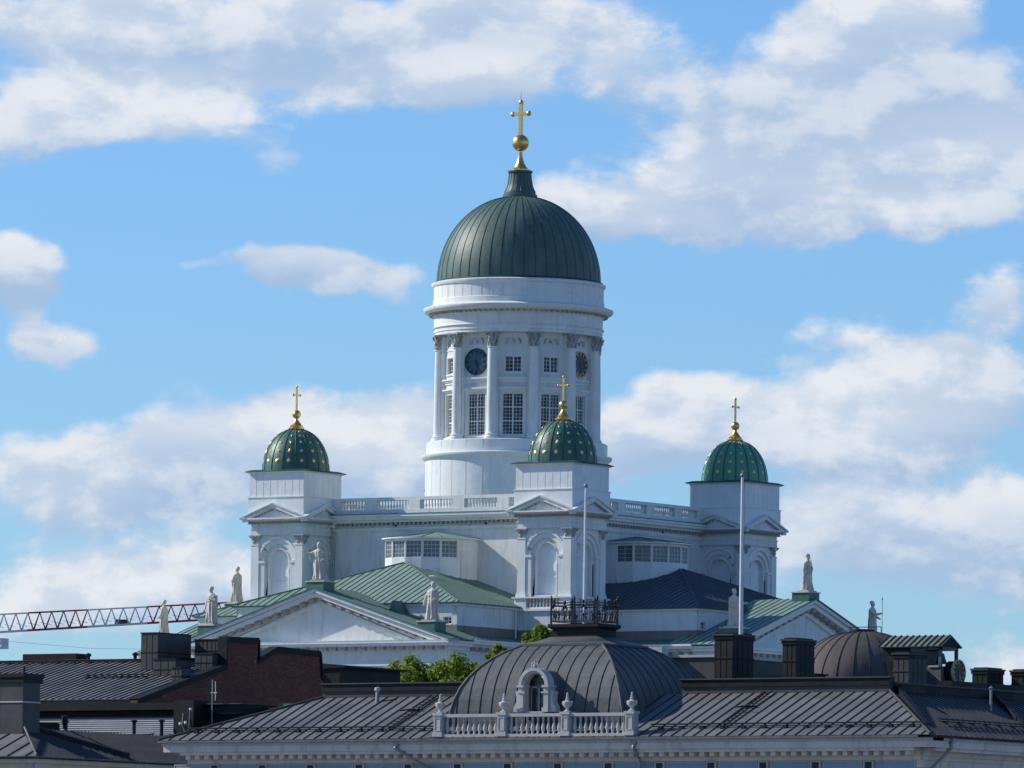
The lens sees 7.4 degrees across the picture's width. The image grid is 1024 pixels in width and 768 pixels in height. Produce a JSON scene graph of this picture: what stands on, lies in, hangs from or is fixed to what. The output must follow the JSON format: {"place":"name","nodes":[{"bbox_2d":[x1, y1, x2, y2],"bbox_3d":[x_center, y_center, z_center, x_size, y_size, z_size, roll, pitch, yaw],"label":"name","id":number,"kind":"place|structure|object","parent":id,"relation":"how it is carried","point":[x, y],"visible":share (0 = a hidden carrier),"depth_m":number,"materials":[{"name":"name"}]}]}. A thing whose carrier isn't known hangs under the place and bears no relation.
{"place":"outdoors","nodes":[
{"label":"outdoors","id":0,"kind":"place"},
{"bbox_2d":[0,667,186,767],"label":"corner house","id":1,"kind":"structure","parent":0,"point":[28,739],"depth_m":389.87,"materials":[{"name":"black metal"}]},
{"bbox_2d":[204,680,296,723],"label":"flat roofed block","id":2,"kind":"structure","parent":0,"point":[222,712],"depth_m":419.13,"materials":[{"name":"black metal"}]},
{"bbox_2d":[136,100,859,680],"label":"cathedral","id":3,"kind":"structure","parent":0,"point":[488,538],"depth_m":614.55,"materials":[{"name":"white paint"}]},
{"bbox_2d":[158,600,168,632],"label":"statue","id":4,"kind":"object","parent":3,"relation":"on","point":[163,623],"visible":0.73,"depth_m":626.25,"materials":[{"name":"stone"}]},
{"bbox_2d":[201,586,220,624],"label":"statue","id":5,"kind":"object","parent":3,"relation":"on","point":[211,606],"visible":1,"depth_m":603.59,"materials":[{"name":"stone"}]},
{"bbox_2d":[227,566,242,602],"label":"statue","id":6,"kind":"object","parent":3,"relation":"on","point":[236,596],"visible":0.98,"depth_m":635.04,"materials":[{"name":"stone"}]},
{"bbox_2d":[302,542,329,580],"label":"statue","id":7,"kind":"object","parent":3,"relation":"on","point":[320,557],"visible":1,"depth_m":598.16,"materials":[{"name":"stone"}]},
{"bbox_2d":[421,581,441,620],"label":"statue","id":8,"kind":"object","parent":3,"relation":"on","point":[432,600],"visible":1,"depth_m":592.47,"materials":[{"name":"stone"}]},
{"bbox_2d":[724,588,747,627],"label":"statue","id":9,"kind":"object","parent":3,"relation":"on","point":[733,612],"visible":0.86,"depth_m":597.02,"materials":[{"name":"stone"}]},
{"bbox_2d":[797,553,816,591],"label":"statue","id":10,"kind":"object","parent":3,"relation":"on","point":[806,584],"visible":1,"depth_m":605.53,"materials":[{"name":"stone"}]},
{"bbox_2d":[868,597,882,631],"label":"statue","id":11,"kind":"object","parent":3,"relation":"on","point":[873,617],"visible":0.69,"depth_m":613.78,"materials":[{"name":"stone"}]},
{"bbox_2d":[0,0,1023,684],"label":"sky","id":12,"kind":"structure","parent":0,"point":[808,214],"materials":[{"name":"blue"}]},
{"bbox_2d":[158,594,1023,767],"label":"city building","id":13,"kind":"structure","parent":0,"point":[594,693],"depth_m":350.88,"materials":[{"name":"black metal"}]},
{"bbox_2d":[209,764,220,767],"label":"attic window","id":14,"kind":"structure","parent":13,"relation":"in","point":[210,765],"depth_m":360.29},
{"bbox_2d":[257,764,268,767],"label":"attic window","id":15,"kind":"structure","parent":13,"relation":"in","point":[258,765],"depth_m":358.80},
{"bbox_2d":[305,764,316,767],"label":"attic window","id":16,"kind":"structure","parent":13,"relation":"in","point":[306,765],"depth_m":357.40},
{"bbox_2d":[354,763,365,767],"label":"attic window","id":17,"kind":"structure","parent":13,"relation":"in","point":[361,765],"depth_m":355.92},
{"bbox_2d":[403,763,414,767],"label":"attic window","id":18,"kind":"structure","parent":13,"relation":"in","point":[405,765],"depth_m":354.45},
{"bbox_2d":[452,763,463,767],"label":"attic window","id":19,"kind":"structure","parent":13,"relation":"in","point":[454,765],"depth_m":352.98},
{"bbox_2d":[502,763,513,767],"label":"attic window","id":20,"kind":"structure","parent":13,"relation":"in","point":[504,765],"depth_m":351.52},
{"bbox_2d":[552,762,563,767],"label":"attic window","id":21,"kind":"structure","parent":13,"relation":"in","point":[555,764],"depth_m":350.06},
{"bbox_2d":[582,484,587,623],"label":"flagpole","id":22,"kind":"object","parent":13,"relation":"on","point":[584,554],"visible":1,"depth_m":355.24,"materials":[{"name":"white metal"}]},
{"bbox_2d":[603,762,614,767],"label":"attic window","id":23,"kind":"structure","parent":13,"relation":"in","point":[605,764],"depth_m":348.53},
{"bbox_2d":[654,762,665,767],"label":"attic window","id":24,"kind":"structure","parent":13,"relation":"in","point":[656,764],"depth_m":347.08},
{"bbox_2d":[706,761,717,767],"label":"attic window","id":25,"kind":"structure","parent":13,"relation":"in","point":[709,764],"depth_m":345.65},
{"bbox_2d":[739,473,744,634],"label":"flagpole","id":26,"kind":"object","parent":13,"relation":"on","point":[742,475],"visible":1,"depth_m":357.47,"materials":[{"name":"white metal"}]},
{"bbox_2d":[758,761,769,767],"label":"attic window","id":27,"kind":"structure","parent":13,"relation":"in","point":[761,764],"depth_m":344.13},
{"bbox_2d":[810,761,821,767],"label":"attic window","id":28,"kind":"structure","parent":13,"relation":"in","point":[813,764],"depth_m":342.71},
{"bbox_2d":[814,626,891,676],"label":"round roof","id":29,"kind":"structure","parent":13,"relation":"attached to","point":[854,652],"depth_m":369.37,"materials":[{"name":"black metal"}]},
{"bbox_2d":[863,760,874,767],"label":"attic window","id":30,"kind":"structure","parent":13,"relation":"in","point":[866,763],"depth_m":341.20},
{"bbox_2d":[878,634,965,684],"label":"roof canopy","id":31,"kind":"object","parent":13,"relation":"on","point":[933,647],"visible":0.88,"depth_m":361.90,"materials":[{"name":"black metal"}]},
{"bbox_2d":[649,647,781,678],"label":"wing","id":32,"kind":"structure","parent":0,"point":[699,666],"depth_m":381.03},
{"bbox_3d":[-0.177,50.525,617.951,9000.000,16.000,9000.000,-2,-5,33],"label":"ground","id":33,"kind":"structure","parent":0,"visible":0},
{"bbox_2d":[0,602,226,648],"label":"tower crane","id":34,"kind":"object","parent":33,"relation":"on","point":[4,643],"visible":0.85,"depth_m":759.65,"materials":[{"name":"red metal"}]},
{"bbox_2d":[40,700,214,735],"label":"annex","id":35,"kind":"object","parent":33,"relation":"on","point":[167,719],"visible":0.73,"depth_m":423.39,"materials":[{"name":"white metal"}]},
{"bbox_2d":[0,632,330,704],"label":"apartment building","id":36,"kind":"structure","parent":33,"relation":"on","point":[166,668],"depth_m":433.58,"materials":[{"name":"black metal"}]},
{"bbox_2d":[323,663,407,682],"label":"rooftop block","id":37,"kind":"structure","parent":33,"relation":"on","point":[335,673],"depth_m":444.60,"materials":[{"name":"black metal"}]},
{"bbox_2d":[385,652,430,681],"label":"tree","id":38,"kind":"object","parent":33,"relation":"on","point":[416,671],"visible":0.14,"depth_m":490.07,"materials":[{"name":"green plant"}]},
{"bbox_2d":[419,651,479,681],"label":"tree","id":39,"kind":"object","parent":33,"relation":"on","point":[460,670],"visible":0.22,"depth_m":488.99,"materials":[{"name":"green plant"}]},
{"bbox_2d":[484,643,506,660],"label":"tree","id":40,"kind":"object","parent":33,"relation":"on","point":[498,648],"visible":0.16,"depth_m":490.02,"materials":[{"name":"green plant"}]},
{"bbox_2d":[521,624,551,643],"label":"tree","id":41,"kind":"object","parent":33,"relation":"on","point":[539,632],"visible":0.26,"depth_m":489.23,"materials":[{"name":"green plant"}]}
]}

